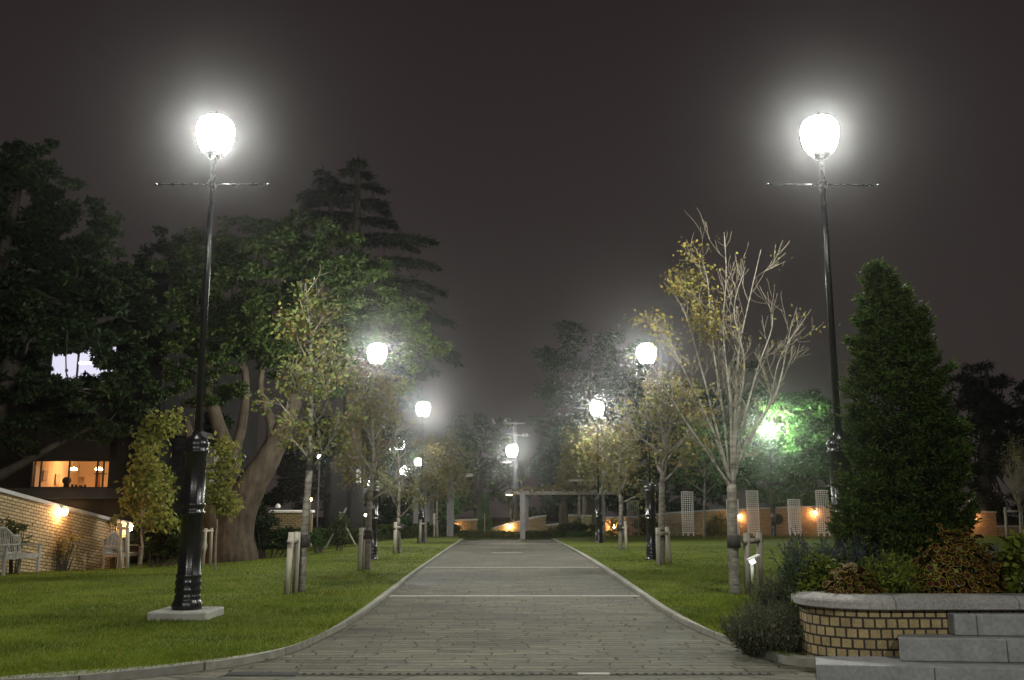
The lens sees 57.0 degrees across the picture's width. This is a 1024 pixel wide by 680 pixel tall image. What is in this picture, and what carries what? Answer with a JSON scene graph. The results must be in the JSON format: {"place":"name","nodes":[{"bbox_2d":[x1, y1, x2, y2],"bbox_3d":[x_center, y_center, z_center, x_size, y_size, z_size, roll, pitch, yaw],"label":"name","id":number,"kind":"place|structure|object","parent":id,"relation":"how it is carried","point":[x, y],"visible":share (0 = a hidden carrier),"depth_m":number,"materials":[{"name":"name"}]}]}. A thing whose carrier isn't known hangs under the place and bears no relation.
{"place":"outdoors","nodes":[
{"label":"outdoors","id":0,"kind":"place"},
{"bbox_2d":[0,523,832,678],"bbox_3d":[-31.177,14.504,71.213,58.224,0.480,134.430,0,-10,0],"label":"lawn","id":1,"kind":"structure","parent":0,"point":[445,541],"depth_m":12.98,"materials":[{"name":"green plant"}]},
{"bbox_2d":[0,526,43,575],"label":"garden bench","id":2,"kind":"object","parent":1,"relation":"on","point":[6,555],"visible":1,"depth_m":19.05,"materials":[{"name":"grey wood"}]},
{"bbox_2d":[0,488,132,573],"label":"garden wall","id":3,"kind":"structure","parent":1,"relation":"on","point":[49,525],"depth_m":22.17,"materials":[{"name":"yellow brick"}]},
{"bbox_2d":[0,516,32,573],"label":"climbing rose","id":4,"kind":"object","parent":3,"relation":"attached to","point":[10,524],"visible":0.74,"depth_m":20.04,"materials":[{"name":"green plant"}]},
{"bbox_2d":[54,532,83,570],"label":"climbing rose","id":5,"kind":"object","parent":3,"relation":"attached to","point":[64,565],"visible":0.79,"depth_m":22.30,"materials":[{"name":"green plant"}]},
{"bbox_2d":[107,512,124,568],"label":"climbing rose","id":6,"kind":"object","parent":3,"relation":"attached to","point":[113,520],"visible":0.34,"depth_m":24.83,"materials":[{"name":"green plant"}]},
{"bbox_2d":[0,137,175,480],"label":"broadleaf tree","id":7,"kind":"object","parent":1,"relation":"on","point":[73,305],"visible":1,"depth_m":24.04,"materials":[{"name":"green plant"}]},
{"bbox_2d":[101,531,140,568],"bbox_3d":[-10.096,5.417,24.396,0.575,0.917,1.260,-1,-10,3],"label":"garden bench","id":8,"kind":"object","parent":1,"relation":"on","point":[113,553],"visible":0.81,"depth_m":24.29,"materials":[{"name":"grey wood"}]},
{"bbox_2d":[117,524,129,568],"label":"tree stakes","id":9,"kind":"object","parent":1,"relation":"on","point":[120,528],"visible":0.97,"depth_m":22.27,"materials":[{"name":"beige wood"}]},
{"bbox_2d":[0,272,261,554],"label":"building","id":10,"kind":"structure","parent":1,"relation":"on","point":[95,469],"depth_m":31.30,"materials":[{"name":"brown"}]},
{"bbox_2d":[31,460,108,487],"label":"window","id":11,"kind":"structure","parent":10,"relation":"in","point":[49,473],"depth_m":32.62,"materials":[{"name":"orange glass"}]},
{"bbox_2d":[114,405,192,564],"bbox_3d":[-9.107,3.570,23.617,2.257,4.027,1.868,-3,-11,18],"label":"young tree","id":12,"kind":"object","parent":1,"relation":"on","point":[144,481],"visible":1,"depth_m":23.53,"materials":[{"name":"green plant"}]},
{"bbox_2d":[130,506,202,567],"bbox_3d":[-9.033,5.193,24.825,1.929,1.887,1.416,0,-10,0],"label":"shrub","id":13,"kind":"object","parent":1,"relation":"on","point":[166,546],"visible":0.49,"depth_m":24.57,"materials":[{"name":"green plant"}]},
{"bbox_2d":[131,225,234,558],"bbox_3d":[-13.208,1.834,36.127,5.178,12.876,2.925,0,-10,0],"label":"background tree","id":14,"kind":"object","parent":1,"relation":"on","point":[142,258],"visible":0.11,"depth_m":36.80,"materials":[{"name":"green plant"}]},
{"bbox_2d":[170,430,232,518],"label":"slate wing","id":15,"kind":"structure","parent":1,"relation":"on","point":[178,458],"depth_m":32.20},
{"bbox_2d":[201,528,213,566],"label":"tree stakes","id":16,"kind":"object","parent":1,"relation":"on","point":[205,530],"visible":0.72,"depth_m":22.65,"materials":[{"name":"beige wood"}]},
{"bbox_2d":[147,111,269,619],"bbox_3d":[-3.677,0.180,11.193,1.424,6.173,0.660,0,-10,0],"label":"street lamp","id":17,"kind":"object","parent":1,"relation":"on","point":[186,603],"visible":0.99,"depth_m":10.81,"materials":[{"name":"metal"}]},
{"bbox_2d":[202,449,218,549],"bbox_3d":[-10.716,5.541,32.812,0.679,3.463,0.770,0,-10,0],"label":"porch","id":18,"kind":"object","parent":1,"relation":"on","point":[210,460],"visible":0.07,"depth_m":32.85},
{"bbox_2d":[204,430,245,569],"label":"young tree","id":19,"kind":"object","parent":1,"relation":"on","point":[223,504],"visible":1,"depth_m":20.19,"materials":[{"name":"green plant"}]},
{"bbox_2d":[254,504,310,558],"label":"shrub","id":20,"kind":"object","parent":1,"relation":"on","point":[276,536],"visible":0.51,"depth_m":30.18,"materials":[{"name":"green plant"}]},
{"bbox_2d":[269,504,314,546],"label":"garden wall","id":21,"kind":"structure","parent":1,"relation":"on","point":[289,518],"depth_m":36.30,"materials":[{"name":"yellow brick"}]},
{"bbox_2d":[284,532,309,594],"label":"tree stakes","id":22,"kind":"object","parent":1,"relation":"on","point":[298,540],"visible":0.88,"depth_m":13.92,"materials":[{"name":"wood"}]},
{"bbox_2d":[144,207,454,563],"bbox_3d":[-6.503,1.321,28.642,9.566,11.171,3.444,0,-10,0],"label":"broadleaf tree","id":23,"kind":"object","parent":1,"relation":"on","point":[235,324],"visible":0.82,"depth_m":28.60,"materials":[{"name":"green plant"}]},
{"bbox_2d":[246,265,381,591],"bbox_3d":[-3.050,1.279,14.521,1.728,5.238,2.097,9,-14,-41],"label":"young tree","id":24,"kind":"object","parent":1,"relation":"on","point":[320,351],"visible":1,"depth_m":14.54,"materials":[{"name":"green plant"}]},
{"bbox_2d":[309,529,328,552],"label":"shrub","id":25,"kind":"object","parent":1,"relation":"on","point":[315,539],"visible":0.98,"depth_m":32.20,"materials":[{"name":"green plant"}]},
{"bbox_2d":[292,527,380,545],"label":"hedge","id":26,"kind":"object","parent":1,"relation":"on","point":[325,532],"visible":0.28,"depth_m":37.28,"materials":[{"name":"green plant"}]},
{"bbox_2d":[329,512,350,550],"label":"shrub","id":27,"kind":"object","parent":1,"relation":"on","point":[342,523],"visible":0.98,"depth_m":32.72,"materials":[{"name":"green plant"}]},
{"bbox_2d":[330,456,364,540],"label":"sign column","id":28,"kind":"structure","parent":1,"relation":"on","point":[349,499],"depth_m":41.63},
{"bbox_2d":[261,411,441,537],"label":"background tree","id":29,"kind":"object","parent":1,"relation":"on","point":[290,472],"visible":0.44,"depth_m":56.89,"materials":[{"name":"green plant"}]},
{"bbox_2d":[357,528,372,568],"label":"tree stakes","id":30,"kind":"object","parent":1,"relation":"on","point":[364,534],"visible":0.88,"depth_m":19.89,"materials":[{"name":"wood"}]},
{"bbox_2d":[317,337,438,568],"bbox_3d":[-3.003,2.414,20.342,2.558,5.110,2.115,5,-12,-26],"label":"young tree","id":31,"kind":"object","parent":1,"relation":"on","point":[371,406],"visible":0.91,"depth_m":20.34,"materials":[{"name":"green plant"}]},
{"bbox_2d":[294,154,463,458],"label":"cedar tree","id":32,"kind":"object","parent":1,"relation":"on","point":[336,193],"visible":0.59,"depth_m":47.64,"materials":[{"name":"green plant"}]},
{"bbox_2d":[358,341,403,559],"bbox_3d":[-3.557,2.814,24.420,1.424,5.693,0.520,0,-10,0],"label":"street lamp","id":33,"kind":"object","parent":1,"relation":"on","point":[374,552],"visible":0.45,"depth_m":24.01,"materials":[{"name":"black metal"}]},
{"bbox_2d":[393,522,403,553],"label":"tree stakes","id":34,"kind":"object","parent":1,"relation":"on","point":[399,527],"visible":0.93,"depth_m":27.46,"materials":[{"name":"wood"}]},
{"bbox_2d":[376,429,430,552],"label":"young tree","id":35,"kind":"object","parent":1,"relation":"on","point":[397,505],"visible":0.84,"depth_m":28.27,"materials":[{"name":"green plant"}]},
{"bbox_2d":[363,523,462,539],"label":"hedge","id":36,"kind":"object","parent":1,"relation":"on","point":[386,531],"visible":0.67,"depth_m":46.34,"materials":[{"name":"green plant"}]},
{"bbox_2d":[378,465,463,525],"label":"background tree","id":37,"kind":"object","parent":1,"relation":"on","point":[391,519],"visible":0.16,"depth_m":60.69,"materials":[{"name":"green plant"}]},
{"bbox_2d":[417,400,425,542],"bbox_3d":[-3.624,5.278,38.019,0.580,5.764,1.314,23,-26,-65],"label":"street lamp","id":38,"kind":"object","parent":1,"relation":"on","point":[421,514],"visible":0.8,"depth_m":37.69,"materials":[{"name":"black metal"}]},
{"bbox_2d":[400,440,454,542],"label":"young tree","id":39,"kind":"object","parent":1,"relation":"on","point":[431,478],"visible":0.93,"depth_m":38.05,"materials":[{"name":"green plant"}]},
{"bbox_2d":[406,428,477,536],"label":"young tree","id":40,"kind":"object","parent":1,"relation":"on","point":[447,466],"visible":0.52,"depth_m":47.61,"materials":[{"name":"green plant"}]},
{"bbox_2d":[429,474,472,535],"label":"pergola","id":41,"kind":"object","parent":1,"relation":"on","point":[450,516],"visible":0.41,"depth_m":48.11,"materials":[{"name":"grey concrete"}]},
{"bbox_2d":[454,519,477,530],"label":"wall","id":42,"kind":"structure","parent":1,"relation":"on","point":[467,524],"depth_m":55.93,"materials":[{"name":"yellow brick"}]},
{"bbox_2d":[428,412,529,528],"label":"background tree","id":43,"kind":"object","parent":1,"relation":"on","point":[492,477],"visible":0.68,"depth_m":76.78,"materials":[{"name":"green plant"}]},
{"bbox_2d":[125,674,816,679],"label":"terrace","id":44,"kind":"structure","parent":0,"point":[562,677],"depth_m":7.01,"materials":[{"name":"grey stone"}]},
{"bbox_2d":[224,672,298,675],"bbox_3d":[-1.890,2.525,7.123,0.540,0.016,0.130,0,-10,0],"label":"drain grate","id":45,"kind":"object","parent":44,"relation":"on","point":[262,673],"visible":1,"depth_m":7.10,"materials":[{"name":"metal"}]},
{"bbox_2d":[816,613,1023,679],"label":"stone steps","id":46,"kind":"structure","parent":44,"relation":"on","point":[979,646],"depth_m":7.01,"materials":[{"name":"stone"}]},
{"bbox_2d":[173,540,815,674],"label":"path","id":47,"kind":"structure","parent":0,"point":[529,635],"depth_m":9.74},
{"bbox_2d":[0,539,462,679],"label":"kerb","id":48,"kind":"structure","parent":47,"relation":"on","point":[167,669],"depth_m":7.40,"materials":[{"name":"concrete"}]},
{"bbox_2d":[87,559,769,658],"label":"fallen leaves","id":49,"kind":"object","parent":47,"relation":"on","point":[462,600],"visible":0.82,"depth_m":13.11,"materials":[{"name":"brown plant"}]},
{"bbox_2d":[425,567,598,567],"bbox_3d":[-0.005,5.120,21.231,3.912,0.010,0.200,0,-10,0],"label":"paving strip","id":50,"kind":"object","parent":47,"relation":"on","point":[511,567],"visible":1,"depth_m":21.14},
{"bbox_2d":[388,595,640,596],"bbox_3d":[0.070,3.771,13.889,3.785,0.010,0.160,0,-10,0],"label":"paving strip","id":51,"kind":"object","parent":47,"relation":"on","point":[514,596],"visible":0.89,"depth_m":13.82,"materials":[{"name":"grey stone"}]},
{"bbox_2d":[298,672,774,675],"bbox_3d":[0.187,2.530,7.141,3.591,0.012,0.078,0,-10,0],"label":"drain channel","id":52,"kind":"object","parent":47,"relation":"on","point":[367,674],"visible":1,"depth_m":7.11,"materials":[{"name":"stone"}]},
{"bbox_2d":[553,538,815,666],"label":"kerb","id":53,"kind":"structure","parent":47,"relation":"on","point":[803,660],"depth_m":10.21,"materials":[{"name":"concrete"}]},
{"bbox_2d":[716,595,804,657],"bbox_3d":[2.260,2.489,8.227,0.934,0.542,0.911,0,-10,0],"label":"lavender bush","id":54,"kind":"object","parent":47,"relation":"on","point":[750,632],"visible":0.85,"depth_m":8.01,"materials":[{"name":"green plant"}]},
{"bbox_2d":[743,564,798,630],"bbox_3d":[2.636,2.535,9.051,0.835,0.748,0.826,-2,-11,12],"label":"lavender bush","id":55,"kind":"object","parent":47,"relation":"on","point":[779,594],"visible":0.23,"depth_m":9.02,"materials":[{"name":"green plant"}]},
{"bbox_2d":[791,583,1023,656],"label":"planter","id":56,"kind":"object","parent":47,"relation":"on","point":[855,624],"visible":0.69,"depth_m":7.37,"materials":[{"name":"brick"}]},
{"bbox_2d":[768,528,840,603],"bbox_3d":[2.538,1.948,8.151,0.564,0.686,0.563,7,-13,-34],"label":"sage plant","id":57,"kind":"object","parent":56,"relation":"on","point":[792,564],"visible":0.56,"depth_m":8.11,"materials":[{"name":"green plant"}]},
{"bbox_2d":[790,551,846,606],"bbox_3d":[2.603,2.031,7.974,0.520,0.481,0.476,0,-10,0],"label":"salvia plant","id":58,"kind":"object","parent":56,"relation":"on","point":[824,571],"visible":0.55,"depth_m":7.91,"materials":[{"name":"green plant"}]},
{"bbox_2d":[803,534,896,592],"bbox_3d":[2.930,2.008,8.285,0.738,0.650,0.846,6,-12,-32],"label":"sage plant","id":59,"kind":"object","parent":56,"relation":"on","point":[856,557],"visible":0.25,"depth_m":8.19,"materials":[{"name":"green plant"}]},
{"bbox_2d":[819,562,883,593],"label":"coleus plant","id":60,"kind":"object","parent":56,"relation":"in","point":[836,588],"visible":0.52,"depth_m":7.64,"materials":[{"name":"red plant"}]},
{"bbox_2d":[853,544,929,592],"bbox_3d":[3.179,1.986,7.929,0.675,0.547,0.692,0,-10,0],"label":"sage plant","id":61,"kind":"object","parent":56,"relation":"on","point":[902,576],"visible":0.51,"depth_m":7.80,"materials":[{"name":"green plant"}]},
{"bbox_2d":[824,257,983,572],"bbox_3d":[3.574,0.802,8.811,1.428,3.199,1.305,0,-10,0],"label":"conifer","id":62,"kind":"object","parent":56,"relation":"on","point":[894,359],"visible":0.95,"depth_m":8.51,"materials":[{"name":"green plant"}]},
{"bbox_2d":[909,523,1008,593],"bbox_3d":[3.689,1.893,7.797,0.859,0.738,0.441,0,-10,0],"label":"coleus plant","id":63,"kind":"object","parent":56,"relation":"in","point":[944,555],"visible":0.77,"depth_m":7.71,"materials":[{"name":"red plant"}]},
{"bbox_2d":[991,528,1023,592],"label":"salvia plant","id":64,"kind":"object","parent":56,"relation":"on","point":[1012,560],"visible":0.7,"depth_m":7.79,"materials":[{"name":"green plant"}]},
{"bbox_2d":[461,522,554,538],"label":"lawn","id":65,"kind":"structure","parent":0,"point":[497,524],"depth_m":44.66,"materials":[{"name":"green plant"}]},
{"bbox_2d":[477,492,493,533],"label":"cypress","id":66,"kind":"object","parent":65,"relation":"on","point":[484,511],"visible":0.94,"depth_m":48.04,"materials":[{"name":"green plant"}]},
{"bbox_2d":[501,457,521,521],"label":"street lamp","id":67,"kind":"object","parent":65,"relation":"on","point":[511,511],"visible":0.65,"depth_m":62.13,"materials":[{"name":"black metal"}]},
{"bbox_2d":[458,529,565,539],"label":"hedge","id":68,"kind":"object","parent":65,"relation":"on","point":[470,533],"visible":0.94,"depth_m":45.62,"materials":[{"name":"green plant"}]},
{"bbox_2d":[503,419,529,520],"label":"utility pole","id":69,"kind":"object","parent":65,"relation":"on","point":[515,474],"visible":0.91,"depth_m":65.39,"materials":[{"name":"metal"}]},
{"bbox_2d":[491,515,546,531],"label":"swept wall","id":70,"kind":"structure","parent":65,"relation":"on","point":[538,523],"depth_m":54.95,"materials":[{"name":"yellow brick"}]},
{"bbox_2d":[0,0,1023,516],"label":"sky","id":71,"kind":"structure","parent":0,"point":[556,153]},
{"bbox_2d":[259,517,1023,539],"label":"ground","id":72,"kind":"structure","parent":0,"point":[495,519],"depth_m":262.44,"materials":[{"name":"green plant"}]},
{"bbox_2d":[546,521,1020,654],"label":"lawn","id":73,"kind":"structure","parent":0,"point":[684,541],"depth_m":29.76,"materials":[{"name":"green plant"}]},
{"bbox_2d":[505,479,623,539],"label":"pergola","id":74,"kind":"object","parent":73,"relation":"on","point":[524,513],"visible":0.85,"depth_m":44.37,"materials":[{"name":"metal"}]},
{"bbox_2d":[513,481,593,495],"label":"vine","id":75,"kind":"object","parent":74,"relation":"on","point":[565,486],"visible":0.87,"depth_m":44.48,"materials":[{"name":"green plant"}]},
{"bbox_2d":[528,425,608,529],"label":"background tree","id":76,"kind":"object","parent":73,"relation":"on","point":[544,474],"visible":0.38,"depth_m":55.06,"materials":[{"name":"green plant"}]},
{"bbox_2d":[547,520,595,535],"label":"shrub","id":77,"kind":"object","parent":73,"relation":"on","point":[577,526],"visible":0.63,"depth_m":48.83,"materials":[{"name":"green plant"}]},
{"bbox_2d":[550,419,607,516],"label":"young tree","id":78,"kind":"object","parent":73,"relation":"on","point":[571,474],"visible":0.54,"depth_m":51.74,"materials":[{"name":"green plant"}]},
{"bbox_2d":[568,514,591,530],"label":"ramped wall","id":79,"kind":"structure","parent":73,"relation":"on","point":[587,519],"depth_m":55.02,"materials":[{"name":"yellow brick"}]},
{"bbox_2d":[505,437,667,519],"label":"background tree","id":80,"kind":"object","parent":73,"relation":"on","point":[549,510],"visible":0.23,"depth_m":70.35,"materials":[{"name":"green plant"}]},
{"bbox_2d":[524,320,659,531],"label":"background tree","id":81,"kind":"object","parent":73,"relation":"on","point":[592,376],"visible":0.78,"depth_m":62.13,"materials":[{"name":"green plant"}]},
{"bbox_2d":[580,400,613,542],"bbox_3d":[3.471,5.272,38.049,1.314,5.786,0.580,4,-11,-23],"label":"street lamp","id":82,"kind":"object","parent":73,"relation":"on","point":[598,516],"visible":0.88,"depth_m":37.67,"materials":[{"name":"black metal"}]},
{"bbox_2d":[561,417,638,541],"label":"young tree","id":83,"kind":"object","parent":73,"relation":"on","point":[590,466],"visible":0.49,"depth_m":39.27,"materials":[{"name":"plant"}]},
{"bbox_2d":[605,517,618,535],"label":"shrub","id":84,"kind":"object","parent":73,"relation":"on","point":[612,530],"visible":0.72,"depth_m":50.05,"materials":[{"name":"green plant"}]},
{"bbox_2d":[605,516,638,534],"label":"wall","id":85,"kind":"structure","parent":73,"relation":"on","point":[613,517],"depth_m":51.08,"materials":[{"name":"beige brick"}]},
{"bbox_2d":[579,406,665,549],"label":"young tree","id":86,"kind":"object","parent":73,"relation":"on","point":[616,481],"visible":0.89,"depth_m":30.82,"materials":[{"name":"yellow plant"}]},
{"bbox_2d":[627,501,638,535],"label":"wire cage","id":87,"kind":"object","parent":73,"relation":"on","point":[629,517],"visible":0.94,"depth_m":49.54,"materials":[{"name":"grey metal"}]},
{"bbox_2d":[630,515,657,534],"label":"shrub","id":88,"kind":"object","parent":73,"relation":"on","point":[643,530],"visible":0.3,"depth_m":50.42,"materials":[{"name":"green plant"}]},
{"bbox_2d":[620,341,672,559],"bbox_3d":[3.554,2.817,24.448,1.424,5.698,0.520,0,-10,0],"label":"street lamp","id":89,"kind":"object","parent":73,"relation":"on","point":[650,490],"visible":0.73,"depth_m":24.09,"materials":[{"name":"black metal"}]},
{"bbox_2d":[655,527,671,564],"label":"tree stakes","id":90,"kind":"object","parent":73,"relation":"on","point":[660,533],"visible":0.85,"depth_m":21.87,"materials":[{"name":"wood"}]},
{"bbox_2d":[606,353,723,563],"bbox_3d":[3.611,2.848,22.686,2.637,5.110,3.304,0,-10,0],"label":"young tree","id":91,"kind":"object","parent":73,"relation":"on","point":[661,405],"visible":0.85,"depth_m":22.55,"materials":[{"name":"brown plant"}]},
{"bbox_2d":[681,491,694,535],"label":"wire cage","id":92,"kind":"object","parent":73,"relation":"on","point":[691,515],"visible":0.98,"depth_m":49.04,"materials":[{"name":"white paint"}]},
{"bbox_2d":[617,358,774,511],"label":"background tree","id":93,"kind":"object","parent":73,"relation":"on","point":[761,392],"visible":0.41,"depth_m":67.01,"materials":[{"name":"green plant"}]},
{"bbox_2d":[659,411,738,536],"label":"young tree","id":94,"kind":"object","parent":73,"relation":"on","point":[712,471],"visible":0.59,"depth_m":47.12,"materials":[{"name":"green plant"}]},
{"bbox_2d":[702,512,726,534],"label":"shrub","id":95,"kind":"object","parent":73,"relation":"on","point":[714,528],"visible":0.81,"depth_m":50.21,"materials":[{"name":"green plant"}]},
{"bbox_2d":[618,210,839,594],"bbox_3d":[3.280,0.786,14.109,3.448,6.059,1.853,0,-10,0],"label":"young tree","id":96,"kind":"object","parent":73,"relation":"on","point":[732,463],"visible":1,"depth_m":14.06,"materials":[{"name":"beige plant"}]},
{"bbox_2d":[726,532,762,594],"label":"tree stakes","id":97,"kind":"object","parent":73,"relation":"on","point":[733,541],"visible":0.87,"depth_m":13.71,"materials":[{"name":"wood"}]},
{"bbox_2d":[746,490,759,535],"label":"wire cage","id":98,"kind":"object","parent":73,"relation":"on","point":[754,513],"visible":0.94,"depth_m":48.92,"materials":[{"name":"white paint"}]},
{"bbox_2d":[757,422,782,535],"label":"street lamp","id":99,"kind":"object","parent":73,"relation":"on","point":[773,521],"visible":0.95,"depth_m":48.45,"materials":[{"name":"black metal"}]},
{"bbox_2d":[721,388,864,506],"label":"background tree","id":100,"kind":"object","parent":73,"relation":"on","point":[800,464],"visible":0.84,"depth_m":50.49,"materials":[{"name":"green plant"}]},
{"bbox_2d":[787,499,801,535],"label":"wire cage","id":101,"kind":"object","parent":73,"relation":"on","point":[795,522],"visible":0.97,"depth_m":48.42,"materials":[{"name":"white paint"}]},
{"bbox_2d":[639,505,997,534],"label":"garden wall","id":102,"kind":"structure","parent":73,"relation":"on","point":[987,525],"depth_m":51.13,"materials":[{"name":"orange brick"}]},
{"bbox_2d":[765,111,879,560],"bbox_3d":[3.824,0.182,11.223,1.424,6.179,0.660,0,-10,0],"label":"street lamp","id":103,"kind":"object","parent":73,"relation":"on","point":[835,452],"visible":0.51,"depth_m":11.22,"materials":[{"name":"metal"}]},
{"bbox_2d":[815,490,829,535],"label":"wire cage","id":104,"kind":"object","parent":73,"relation":"on","point":[821,511],"visible":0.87,"depth_m":48.56,"materials":[{"name":"white paint"}]},
{"bbox_2d":[928,359,1023,524],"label":"background tree","id":105,"kind":"object","parent":73,"relation":"on","point":[993,410],"visible":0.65,"depth_m":59.39,"materials":[{"name":"green plant"}]},
{"bbox_2d":[989,430,1023,532],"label":"young tree","id":106,"kind":"object","parent":73,"relation":"on","point":[1017,457],"visible":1,"depth_m":37.59,"materials":[{"name":"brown plant"}]},
{"bbox_2d":[997,525,1019,534],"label":"wall","id":107,"kind":"structure","parent":73,"relation":"on","point":[1000,529],"depth_m":51.09,"materials":[{"name":"orange brick"}]},
{"bbox_2d":[1003,507,1023,536],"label":"tree stakes","id":108,"kind":"object","parent":73,"relation":"on","point":[1005,510],"visible":0.58,"depth_m":45.59,"materials":[{"name":"brown wood"}]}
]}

